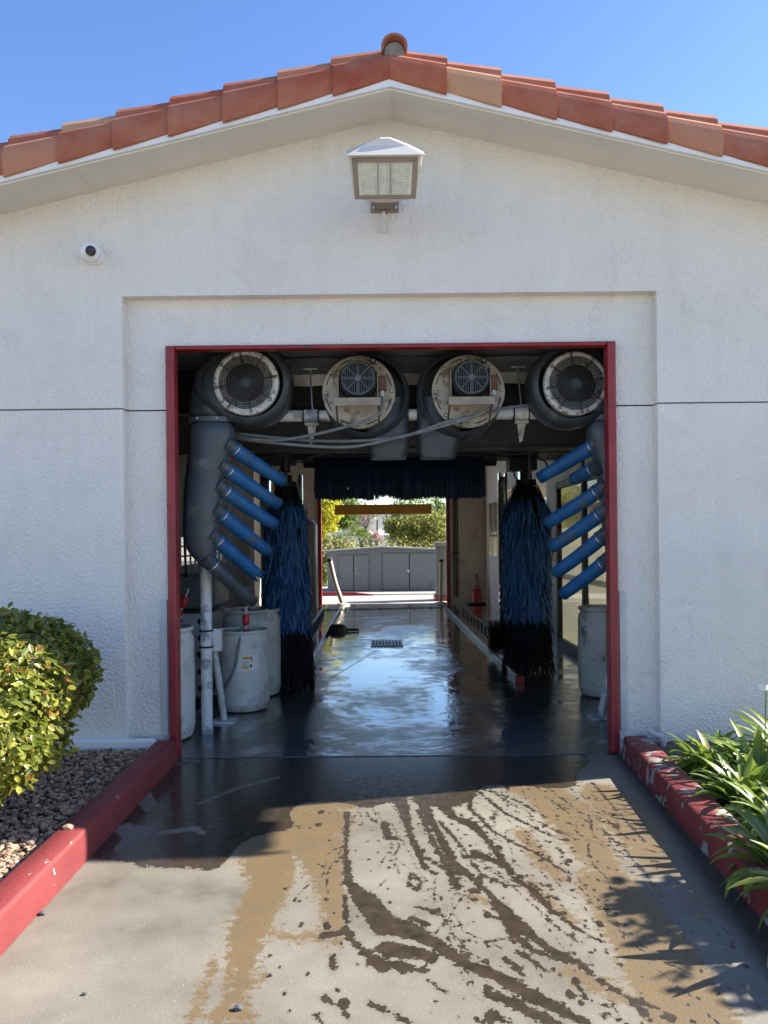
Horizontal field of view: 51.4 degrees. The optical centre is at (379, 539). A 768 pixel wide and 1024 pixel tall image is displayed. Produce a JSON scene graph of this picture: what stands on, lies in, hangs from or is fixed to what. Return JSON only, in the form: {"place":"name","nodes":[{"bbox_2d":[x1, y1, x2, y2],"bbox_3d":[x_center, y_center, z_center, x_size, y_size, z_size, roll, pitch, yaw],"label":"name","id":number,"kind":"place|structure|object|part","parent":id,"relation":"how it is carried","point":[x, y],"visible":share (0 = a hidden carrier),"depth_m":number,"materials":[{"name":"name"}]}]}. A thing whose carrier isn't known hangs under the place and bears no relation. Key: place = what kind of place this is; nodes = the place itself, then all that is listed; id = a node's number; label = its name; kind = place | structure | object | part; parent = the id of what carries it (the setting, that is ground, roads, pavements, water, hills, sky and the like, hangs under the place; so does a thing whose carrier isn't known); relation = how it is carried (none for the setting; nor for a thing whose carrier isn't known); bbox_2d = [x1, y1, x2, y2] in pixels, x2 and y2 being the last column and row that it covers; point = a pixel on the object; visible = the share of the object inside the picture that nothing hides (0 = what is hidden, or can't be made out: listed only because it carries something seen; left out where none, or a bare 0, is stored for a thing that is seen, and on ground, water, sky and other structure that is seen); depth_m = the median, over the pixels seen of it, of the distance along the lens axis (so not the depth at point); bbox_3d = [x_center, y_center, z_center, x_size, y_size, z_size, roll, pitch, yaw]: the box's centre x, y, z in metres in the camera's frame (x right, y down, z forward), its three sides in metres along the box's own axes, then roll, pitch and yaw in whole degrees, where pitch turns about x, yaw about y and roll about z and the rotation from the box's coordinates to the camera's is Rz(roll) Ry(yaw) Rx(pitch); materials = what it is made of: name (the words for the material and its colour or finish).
{"place":"outdoors","nodes":[
{"label":"outdoors","id":0,"kind":"place"},
{"bbox_2d":[0,748,146,881],"bbox_3d":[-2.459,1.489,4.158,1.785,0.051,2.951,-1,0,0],"label":"gravel","id":1,"kind":"structure","parent":0,"point":[31,846],"depth_m":4.55,"materials":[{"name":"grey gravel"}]},
{"bbox_2d":[0,632,84,805],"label":"shrub","id":2,"kind":"object","parent":1,"relation":"on","point":[28,743],"visible":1,"depth_m":3.90,"materials":[{"name":"green plant"}]},
{"bbox_2d":[0,601,103,721],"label":"shrub","id":3,"kind":"object","parent":1,"relation":"on","point":[68,641],"visible":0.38,"depth_m":4.81,"materials":[{"name":"green plant"}]},
{"bbox_2d":[180,588,189,614],"bbox_3d":[-1.692,0.539,6.900,0.117,0.236,0.066,-1,0,0],"label":"hand pump","id":4,"kind":"object","parent":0,"point":[184,600],"visible":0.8,"depth_m":6.88,"materials":[{"name":"plastic"}]},
{"bbox_2d":[181,542,421,583],"bbox_3d":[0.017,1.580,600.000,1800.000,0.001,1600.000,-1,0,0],"label":"ground","id":5,"kind":"structure","parent":0,"point":[182,553],"depth_m":158.31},
{"bbox_2d":[322,543,329,585],"bbox_3d":[-1.947,0.878,26.278,0.842,1.531,2.298,-1,0,0],"label":"tree","id":6,"kind":"object","parent":5,"relation":"on","point":[324,574],"visible":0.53,"depth_m":25.40,"materials":[{"name":"green plant"}]},
{"bbox_2d":[321,498,344,540],"bbox_3d":[-2.182,-0.251,30.012,1.714,3.698,1.832,-1,0,-44],"label":"tree","id":7,"kind":"object","parent":5,"relation":"on","point":[329,519],"visible":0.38,"depth_m":29.66,"materials":[{"name":"yellow plant"}]},
{"bbox_2d":[326,531,343,548],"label":"palm","id":8,"kind":"object","parent":5,"relation":"on","point":[337,535],"visible":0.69,"depth_m":26.87,"materials":[{"name":"green plant"}]},
{"bbox_2d":[322,533,357,585],"bbox_3d":[-1.375,0.706,26.592,1.565,1.826,0.923,-1,0,0],"label":"hedge","id":9,"kind":"object","parent":5,"relation":"on","point":[324,541],"visible":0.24,"depth_m":26.55,"materials":[{"name":"green plant"}]},
{"bbox_2d":[322,497,363,548],"bbox_3d":[-1.637,-0.127,31.987,2.199,3.412,1.623,-1,0,0],"label":"tree","id":10,"kind":"object","parent":5,"relation":"on","point":[345,522],"visible":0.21,"depth_m":31.78,"materials":[{"name":"green plant"}]},
{"bbox_2d":[336,527,354,544],"bbox_3d":[-1.185,0.553,28.045,0.982,2.018,0.993,-1,0,0],"label":"palm","id":11,"kind":"object","parent":5,"relation":"on","point":[345,533],"visible":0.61,"depth_m":27.91,"materials":[{"name":"green plant"}]},
{"bbox_2d":[337,502,377,542],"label":"tree","id":12,"kind":"object","parent":5,"relation":"on","point":[376,515],"visible":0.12,"depth_m":109.85,"materials":[{"name":"green plant"}]},
{"bbox_2d":[350,514,373,545],"bbox_3d":[-0.947,0.098,40.042,1.392,2.958,1.345,-1,0,-31],"label":"tree","id":13,"kind":"object","parent":5,"relation":"on","point":[365,522],"visible":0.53,"depth_m":39.91,"materials":[{"name":"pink plant"}]},
{"bbox_2d":[354,526,374,547],"bbox_3d":[-0.610,0.538,29.046,1.128,2.037,0.995,-1,0,0],"label":"palm","id":14,"kind":"object","parent":5,"relation":"on","point":[361,533],"visible":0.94,"depth_m":28.87,"materials":[{"name":"green plant"}]},
{"bbox_2d":[341,537,394,547],"bbox_3d":[-0.369,0.733,27.196,2.226,1.677,0.866,-1,0,0],"label":"hedge","id":15,"kind":"object","parent":5,"relation":"on","point":[375,544],"visible":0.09,"depth_m":27.14,"materials":[{"name":"green plant"}]},
{"bbox_2d":[364,533,377,546],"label":"palm","id":16,"kind":"object","parent":5,"relation":"on","point":[369,541],"visible":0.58,"depth_m":29.93,"materials":[{"name":"green plant"}]},
{"bbox_2d":[365,529,382,545],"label":"tree","id":17,"kind":"object","parent":5,"relation":"on","point":[377,535],"visible":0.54,"depth_m":35.86,"materials":[{"name":"pink plant"}]},
{"bbox_2d":[370,529,387,539],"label":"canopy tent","id":18,"kind":"object","parent":5,"relation":"on","point":[380,531],"visible":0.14,"depth_m":79.07,"materials":[{"name":"white fabric"}]},
{"bbox_2d":[373,514,384,545],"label":"palm","id":19,"kind":"object","parent":5,"relation":"on","point":[377,525],"visible":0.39,"depth_m":69.93,"materials":[{"name":"grey plant"}]},
{"bbox_2d":[0,32,767,758],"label":"car wash building","id":20,"kind":"structure","parent":5,"relation":"on","point":[532,222],"depth_m":5.69,"materials":[{"name":"paint"}]},
{"bbox_2d":[79,241,103,264],"bbox_3d":[-2.032,-2.019,5.609,0.140,0.139,0.163,-1,0,0],"label":"security camera","id":21,"kind":"object","parent":20,"relation":"attached to","point":[90,252],"visible":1,"depth_m":5.57,"materials":[{"name":"white plastic"}]},
{"bbox_3d":[-2.768,0.169,12.500,0.030,0.444,4.000,-1,0,0],"label":"window","id":22,"kind":"part","parent":20,"relation":"part of","materials":[{"name":"glass"}]},
{"bbox_2d":[178,417,585,454],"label":"steel beam","id":23,"kind":"structure","parent":20,"relation":"attached to","point":[498,436],"depth_m":7.55,"materials":[{"name":"grey metal"}]},
{"bbox_2d":[335,498,431,514],"bbox_3d":[0.089,-1.096,18.900,2.288,1.010,0.060,-1,0,0],"label":"clearance bar","id":24,"kind":"object","parent":20,"relation":"hanging from","point":[383,509],"visible":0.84,"depth_m":18.87,"materials":[{"name":"wood"}]},
{"bbox_2d":[346,137,423,233],"bbox_3d":[0.038,-2.358,5.325,0.490,0.372,0.728,-1,0,0],"label":"wall lantern","id":25,"kind":"object","parent":20,"relation":"attached to","point":[385,173],"visible":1,"depth_m":5.04,"materials":[{"name":"metal"}]},
{"bbox_2d":[452,499,458,596],"bbox_3d":[1.833,-0.044,19.165,0.155,2.850,0.050,-1,0,0],"label":"conduit","id":26,"kind":"object","parent":20,"relation":"attached to","point":[455,543],"visible":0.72,"depth_m":19.16,"materials":[{"name":"metal"}]},
{"bbox_3d":[2.598,-0.232,17.825,0.120,1.310,1.450,-1,0,0],"label":"window","id":27,"kind":"part","parent":20,"relation":"part of","materials":[{"name":"clear glass"}]},
{"bbox_2d":[648,728,667,746],"bbox_3d":[1.957,1.426,5.606,0.056,0.175,0.152,-1,0,-30],"label":"drain pipe","id":28,"kind":"object","parent":20,"relation":"attached to","point":[662,737],"visible":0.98,"depth_m":5.57,"materials":[{"name":"plastic"}]},
{"bbox_2d":[365,536,445,547],"bbox_3d":[1.213,0.705,27.581,3.677,1.664,0.936,-1,0,0],"label":"hedge","id":29,"kind":"object","parent":5,"relation":"on","point":[401,541],"visible":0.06,"depth_m":27.58,"materials":[{"name":"green plant"}]},
{"bbox_2d":[382,509,445,547],"bbox_3d":[1.704,0.068,33.966,3.164,2.989,1.818,-1,0,0],"label":"tree","id":30,"kind":"object","parent":5,"relation":"on","point":[413,531],"visible":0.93,"depth_m":33.60,"materials":[{"name":"green plant"}]},
{"bbox_2d":[382,497,445,543],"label":"tree","id":31,"kind":"object","parent":5,"relation":"on","point":[404,502],"visible":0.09,"depth_m":119.17,"materials":[{"name":"green plant"}]},
{"bbox_2d":[430,497,445,521],"bbox_3d":[2.776,-0.427,36.019,1.114,3.908,0.863,-1,0,0],"label":"tree","id":32,"kind":"object","parent":5,"relation":"on","point":[436,503],"visible":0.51,"depth_m":35.96,"materials":[{"name":"green plant"}]},
{"bbox_2d":[653,740,766,844],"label":"planting bed","id":33,"kind":"object","parent":5,"relation":"on","point":[671,745],"depth_m":5.39,"materials":[{"name":"soil"}]},
{"bbox_2d":[661,729,749,777],"bbox_3d":[2.041,1.363,4.997,0.624,0.380,0.554,-1,0,0],"label":"strap leaf plant","id":34,"kind":"object","parent":33,"relation":"on","point":[695,762],"visible":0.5,"depth_m":4.96,"materials":[{"name":"green plant"}]},
{"bbox_2d":[690,748,767,816],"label":"strap leaf plant","id":35,"kind":"object","parent":33,"relation":"on","point":[743,773],"visible":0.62,"depth_m":4.33,"materials":[{"name":"green plant"}]},
{"bbox_2d":[697,718,767,791],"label":"strap leaf plant","id":36,"kind":"object","parent":33,"relation":"on","point":[733,746],"visible":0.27,"depth_m":4.74,"materials":[{"name":"green plant"}]},
{"bbox_2d":[702,704,767,765],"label":"strap leaf plant","id":37,"kind":"object","parent":33,"relation":"on","point":[752,723],"visible":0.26,"depth_m":5.01,"materials":[{"name":"green plant"}]},
{"bbox_2d":[705,804,767,897],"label":"strap leaf plant","id":38,"kind":"object","parent":33,"relation":"on","point":[758,825],"visible":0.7,"depth_m":3.46,"materials":[{"name":"green plant"}]},
{"bbox_2d":[714,776,767,842],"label":"strap leaf plant","id":39,"kind":"object","parent":33,"relation":"on","point":[755,803],"visible":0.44,"depth_m":3.93,"materials":[{"name":"green plant"}]},
{"bbox_2d":[719,839,767,967],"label":"strap leaf plant","id":40,"kind":"object","parent":33,"relation":"on","point":[755,880],"visible":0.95,"depth_m":3.09,"materials":[{"name":"green plant"}]},
{"bbox_2d":[758,684,767,761],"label":"pipe","id":41,"kind":"object","parent":33,"relation":"on","point":[764,688],"visible":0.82,"depth_m":4.70,"materials":[{"name":"white plastic"}]},
{"bbox_2d":[181,500,545,543],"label":"hill","id":42,"kind":"structure","parent":0,"point":[380,522],"depth_m":529.99,"materials":[{"name":"green plant"}]},
{"bbox_2d":[322,546,434,590],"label":"utility shed","id":43,"kind":"structure","parent":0,"point":[384,568],"depth_m":23.67,"materials":[{"name":"silver metal"}]},
{"bbox_2d":[338,555,352,589],"bbox_3d":[-0.992,0.992,23.675,0.448,1.047,0.026,-1,0,0],"label":"door","id":44,"kind":"structure","parent":43,"relation":"in","point":[345,566],"depth_m":23.67,"materials":[{"name":"grey metal"}]},
{"bbox_2d":[354,555,368,589],"bbox_3d":[-0.517,0.990,23.659,0.441,1.042,0.058,-1,0,0],"label":"door","id":45,"kind":"structure","parent":43,"relation":"in","point":[361,571],"depth_m":23.67,"materials":[{"name":"silver metal"}]},
{"bbox_2d":[382,553,409,589],"bbox_3d":[0.501,0.956,23.664,0.801,1.088,0.047,-1,0,0],"label":"door","id":46,"kind":"structure","parent":43,"relation":"in","point":[395,566],"depth_m":23.67,"materials":[{"name":"silver metal"}]},
{"bbox_2d":[410,553,434,589],"bbox_3d":[1.301,0.952,23.679,0.780,1.080,0.017,-1,0,0],"label":"door","id":47,"kind":"structure","parent":43,"relation":"in","point":[422,565],"depth_m":23.67,"materials":[{"name":"grey metal"}]},
{"bbox_2d":[322,585,434,594],"bbox_3d":[8.017,1.556,24.675,44.000,0.220,4.650,-1,0,0],"label":"shed pad","id":48,"kind":"object","parent":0,"point":[324,588],"depth_m":23.03,"materials":[{"name":"concrete"}]},
{"bbox_2d":[0,754,767,1023],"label":"driveway","id":49,"kind":"structure","parent":0,"point":[536,889],"depth_m":3.35,"materials":[{"name":"concrete"}]},
{"bbox_2d":[0,740,176,955],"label":"kerb","id":50,"kind":"structure","parent":49,"relation":"on","point":[33,884],"depth_m":3.80,"materials":[{"name":"red paint"}]},
{"bbox_2d":[62,824,73,829],"bbox_3d":[-1.518,1.404,3.896,0.056,0.034,0.041,-1,0,0],"label":"stone","id":51,"kind":"object","parent":50,"relation":"on","point":[68,827],"visible":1,"depth_m":3.88,"materials":[{"name":"beige stone"}]},
{"bbox_2d":[234,1004,242,1010],"bbox_3d":[-0.465,1.548,2.640,0.032,0.020,0.024,-1,0,0],"label":"stone","id":52,"kind":"object","parent":49,"relation":"on","point":[238,1007],"visible":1,"depth_m":2.63,"materials":[{"name":"grey stone"}]},
{"bbox_2d":[622,735,767,925],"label":"kerb","id":53,"kind":"structure","parent":49,"relation":"on","point":[671,786],"depth_m":4.20,"materials":[{"name":"red paint"}]},
{"bbox_2d":[0,0,767,505],"label":"sky","id":54,"kind":"structure","parent":0,"point":[62,61],"materials":[{"name":"blue"}]},
{"bbox_2d":[322,595,446,603],"bbox_3d":[0.017,1.650,20.575,28.000,0.200,2.650,-1,0,0],"label":"apron","id":55,"kind":"object","parent":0,"point":[380,599],"visible":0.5,"depth_m":20.48,"materials":[{"name":"concrete"}]},
{"bbox_2d":[179,603,621,758],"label":"bay floor","id":56,"kind":"structure","parent":0,"point":[408,697],"depth_m":7.51,"materials":[{"name":"grey concrete"}]},
{"bbox_2d":[180,623,194,739],"bbox_3d":[-1.753,1.126,6.320,0.582,0.865,0.582,-1,0,0],"label":"drum","id":57,"kind":"object","parent":56,"relation":"on","point":[187,683],"visible":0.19,"depth_m":6.21,"materials":[{"name":"white plastic"}]},
{"bbox_2d":[180,571,228,696],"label":"wall","id":58,"kind":"structure","parent":56,"relation":"on","point":[191,609],"depth_m":7.65,"materials":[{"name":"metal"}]},
{"bbox_2d":[183,454,188,576],"bbox_3d":[-1.577,-0.341,6.992,0.159,1.395,1.339,-1,0,-30],"label":"cable","id":59,"kind":"object","parent":58,"relation":"attached to","point":[185,563],"visible":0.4,"depth_m":7.24,"materials":[{"name":"black rubber"}]},
{"bbox_2d":[217,626,269,711],"bbox_3d":[-1.258,1.191,7.369,0.486,0.725,0.487,-1,0,0],"label":"drum","id":60,"kind":"object","parent":56,"relation":"on","point":[247,689],"visible":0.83,"depth_m":7.16,"materials":[{"name":"white plastic"}]},
{"bbox_2d":[213,606,249,700],"bbox_3d":[-1.373,1.051,7.215,0.368,0.873,0.230,-1,0,10],"label":"hand pump","id":61,"kind":"object","parent":60,"relation":"attached to","point":[245,619],"visible":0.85,"depth_m":7.20,"materials":[{"name":"plastic"}]},
{"bbox_2d":[222,606,280,695],"bbox_3d":[-1.288,1.126,8.060,0.592,0.855,0.592,-1,0,0],"label":"drum","id":62,"kind":"object","parent":56,"relation":"on","point":[259,617],"visible":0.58,"depth_m":7.88,"materials":[{"name":"white plastic"}]},
{"bbox_2d":[307,519,317,610],"bbox_3d":[-1.665,0.532,17.600,0.620,2.070,0.620,-1,0,0],"label":"post","id":63,"kind":"object","parent":56,"relation":"on","point":[312,539],"visible":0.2,"depth_m":17.40,"materials":[{"name":"grey metal"}]},
{"bbox_2d":[293,608,340,686],"bbox_3d":[-0.865,1.519,12.814,0.100,0.080,9.074,-1,0,0],"label":"guide rail","id":64,"kind":"object","parent":56,"relation":"on","point":[317,648],"visible":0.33,"depth_m":12.30,"materials":[{"name":"grey metal"}]},
{"bbox_2d":[311,607,323,629],"bbox_3d":[-1.147,1.493,13.759,0.050,0.138,6.005,-1,0,-1],"label":"guide rail","id":65,"kind":"object","parent":56,"relation":"on","point":[317,616],"visible":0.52,"depth_m":14.94,"materials":[{"name":"grey metal"}]},
{"bbox_2d":[327,558,349,605],"bbox_3d":[-0.965,1.009,18.950,0.544,1.139,0.335,-1,0,0],"label":"bollard","id":66,"kind":"object","parent":56,"relation":"on","point":[335,583],"visible":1,"depth_m":18.90,"materials":[{"name":"white metal"}]},
{"bbox_2d":[329,624,358,632],"bbox_3d":[-0.609,1.492,13.502,0.533,0.130,0.331,-1,0,0],"label":"wheel sensor","id":67,"kind":"object","parent":56,"relation":"on","point":[336,628],"visible":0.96,"depth_m":13.40,"materials":[{"name":"black rubber"}]},
{"bbox_2d":[371,640,402,645],"bbox_3d":[0.112,1.537,11.831,0.463,0.018,0.637,-1,0,0],"label":"drain grate","id":68,"kind":"object","parent":56,"relation":"on","point":[385,643],"visible":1,"depth_m":11.81,"materials":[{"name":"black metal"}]},
{"bbox_2d":[319,605,455,609],"bbox_3d":[0.207,1.523,17.793,3.068,0.050,0.056,-1,0,-6],"label":"threshold","id":69,"kind":"object","parent":56,"relation":"on","point":[387,608],"visible":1,"depth_m":17.79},
{"bbox_2d":[199,366,607,734],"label":"blower arch","id":70,"kind":"structure","parent":56,"relation":"on","point":[211,641],"depth_m":6.40,"materials":[{"name":"white paint"}]},
{"bbox_2d":[184,352,294,606],"bbox_3d":[-1.095,-0.485,6.330,0.858,2.076,0.504,-1,0,0],"label":"side blower","id":71,"kind":"object","parent":70,"relation":"attached to","point":[228,389],"visible":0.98,"depth_m":6.14,"materials":[{"name":"grey plastic"},{"name":"blue fabric"},{"name":"painted metal"}]},
{"bbox_2d":[322,352,409,459],"bbox_3d":[-0.098,-1.065,6.264,0.690,0.835,0.612,-1,0,0],"label":"motor blower","id":72,"kind":"object","parent":70,"relation":"attached to","point":[356,387],"visible":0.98,"depth_m":6.22,"materials":[{"name":"dark plastic"},{"name":"cream painted metal"}]},
{"bbox_2d":[236,396,383,441],"bbox_3d":[-0.588,-0.934,6.243,1.278,0.320,0.088,-1,0,13],"label":"cable","id":73,"kind":"object","parent":72,"relation":"attached to","point":[316,433],"visible":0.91,"depth_m":6.21,"materials":[{"name":"grey plastic"}]},
{"bbox_2d":[261,443,417,453],"bbox_3d":[-0.342,-0.770,6.500,1.745,0.217,0.014,-1,0,0],"label":"cable","id":74,"kind":"object","parent":72,"relation":"attached to","point":[324,449],"visible":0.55,"depth_m":6.49,"materials":[{"name":"black rubber"}]},
{"bbox_2d":[415,352,504,459],"bbox_3d":[0.637,-1.071,6.264,0.690,0.835,0.612,-1,0,0],"label":"motor blower","id":75,"kind":"object","parent":70,"relation":"attached to","point":[452,385],"visible":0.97,"depth_m":6.22,"materials":[{"name":"plastic"}]},
{"bbox_2d":[235,395,495,448],"bbox_3d":[-0.155,-0.904,6.254,2.118,0.387,0.066,-1,0,8],"label":"cable","id":76,"kind":"object","parent":75,"relation":"attached to","point":[379,441],"visible":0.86,"depth_m":6.22,"materials":[{"name":"grey plastic"}]},
{"bbox_2d":[524,348,632,599],"bbox_3d":[1.589,-0.512,6.329,0.845,2.011,0.503,-1,0,0],"label":"side blower","id":77,"kind":"object","parent":70,"relation":"attached to","point":[568,381],"visible":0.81,"depth_m":6.17,"materials":[{"name":"plastic"}]},
{"bbox_2d":[236,404,529,442],"bbox_3d":[0.033,-0.914,6.264,2.455,0.305,0.263,-1,0,2],"label":"cable","id":78,"kind":"object","parent":77,"relation":"attached to","point":[378,439],"visible":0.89,"depth_m":6.25,"materials":[{"name":"grey plastic"}]},
{"bbox_2d":[202,626,605,757],"bbox_3d":[0.116,1.546,10.414,3.000,0.003,9.435,-1,0,0],"label":"floor joint","id":79,"kind":"object","parent":56,"relation":"on","point":[396,755],"visible":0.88,"depth_m":5.70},
{"bbox_2d":[254,451,584,625],"bbox_3d":[-0.075,0.041,9.177,5.050,2.980,2.645,-1,0,0],"label":"wash gantry","id":80,"kind":"object","parent":56,"relation":"on","point":[522,462],"visible":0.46,"depth_m":9.31,"materials":[{"name":"grey metal"}]},
{"bbox_2d":[261,475,315,693],"bbox_3d":[-0.974,0.508,8.351,0.610,2.356,0.612,-1,0,0],"label":"side brush","id":81,"kind":"object","parent":80,"relation":"attached to","point":[286,586],"visible":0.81,"depth_m":8.17,"materials":[{"name":"blue fabric"}]},
{"bbox_2d":[303,458,496,500],"bbox_3d":[0.254,-0.769,9.750,2.346,0.588,0.486,-1,0,0],"label":"top brush","id":82,"kind":"object","parent":80,"relation":"attached to","point":[369,479],"visible":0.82,"depth_m":9.57,"materials":[{"name":"blue fabric"}]},
{"bbox_2d":[487,619,504,655],"bbox_3d":[1.614,1.263,10.288,0.400,0.484,0.482,-1,0,0],"label":"wheel brush","id":83,"kind":"object","parent":80,"relation":"attached to","point":[495,636],"visible":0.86,"depth_m":10.19,"materials":[{"name":"black plastic"}]},
{"bbox_2d":[500,474,555,673],"bbox_3d":[1.738,0.444,9.405,0.636,2.424,0.645,-1,0,0],"label":"side brush","id":84,"kind":"object","parent":80,"relation":"attached to","point":[527,581],"visible":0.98,"depth_m":9.20,"materials":[{"name":"blue fabric"}]},
{"bbox_2d":[434,559,447,604],"bbox_3d":[1.456,1.006,18.950,0.340,1.059,0.335,-1,0,0],"label":"bollard","id":85,"kind":"object","parent":56,"relation":"on","point":[440,602],"visible":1,"depth_m":18.91,"materials":[{"name":"grey metal"}]},
{"bbox_2d":[462,607,489,629],"bbox_3d":[1.784,1.477,14.418,0.050,0.108,4.863,-1,0,0],"label":"guide rail","id":86,"kind":"object","parent":56,"relation":"on","point":[468,612],"visible":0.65,"depth_m":14.88,"materials":[{"name":"grey metal"}]},
{"bbox_2d":[468,574,485,604],"bbox_3d":[2.291,1.167,18.750,0.380,0.712,0.380,-1,0,0],"label":"traffic cone","id":87,"kind":"object","parent":56,"relation":"on","point":[476,599],"visible":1,"depth_m":18.67,"materials":[{"name":"orange plastic"}]},
{"bbox_2d":[446,607,524,683],"bbox_3d":[1.492,1.494,12.884,0.105,0.080,8.845,-1,0,0],"label":"guide rail","id":88,"kind":"object","parent":56,"relation":"on","point":[519,679],"visible":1,"depth_m":10.60,"materials":[{"name":"grey metal"}]},
{"bbox_2d":[578,604,605,697],"bbox_3d":[2.247,1.089,7.850,0.572,0.855,0.572,-1,0,0],"label":"drum","id":89,"kind":"object","parent":56,"relation":"on","point":[591,649],"visible":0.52,"depth_m":7.67,"materials":[{"name":"white plastic"}]},
{"bbox_2d":[605,614,606,672],"bbox_3d":[2.312,1.096,7.300,0.471,0.840,0.471,-1,0,0],"label":"drum","id":90,"kind":"object","parent":56,"relation":"on","point":[606,647],"visible":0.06,"depth_m":7.30,"materials":[{"name":"grey plastic"}]},
{"bbox_2d":[374,594,433,595],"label":"road","id":91,"kind":"structure","parent":0,"point":[403,595],"depth_m":22.08,"materials":[{"name":"grey asphalt"}]},
{"bbox_2d":[322,592,373,595],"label":"kerb","id":92,"kind":"structure","parent":91,"relation":"on","point":[343,594],"depth_m":22.11,"materials":[{"name":"red paint"}]},
{"bbox_2d":[433,542,446,600],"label":"gate pillar","id":93,"kind":"structure","parent":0,"point":[440,550],"depth_m":19.95,"materials":[{"name":"grey paint"}]}
]}

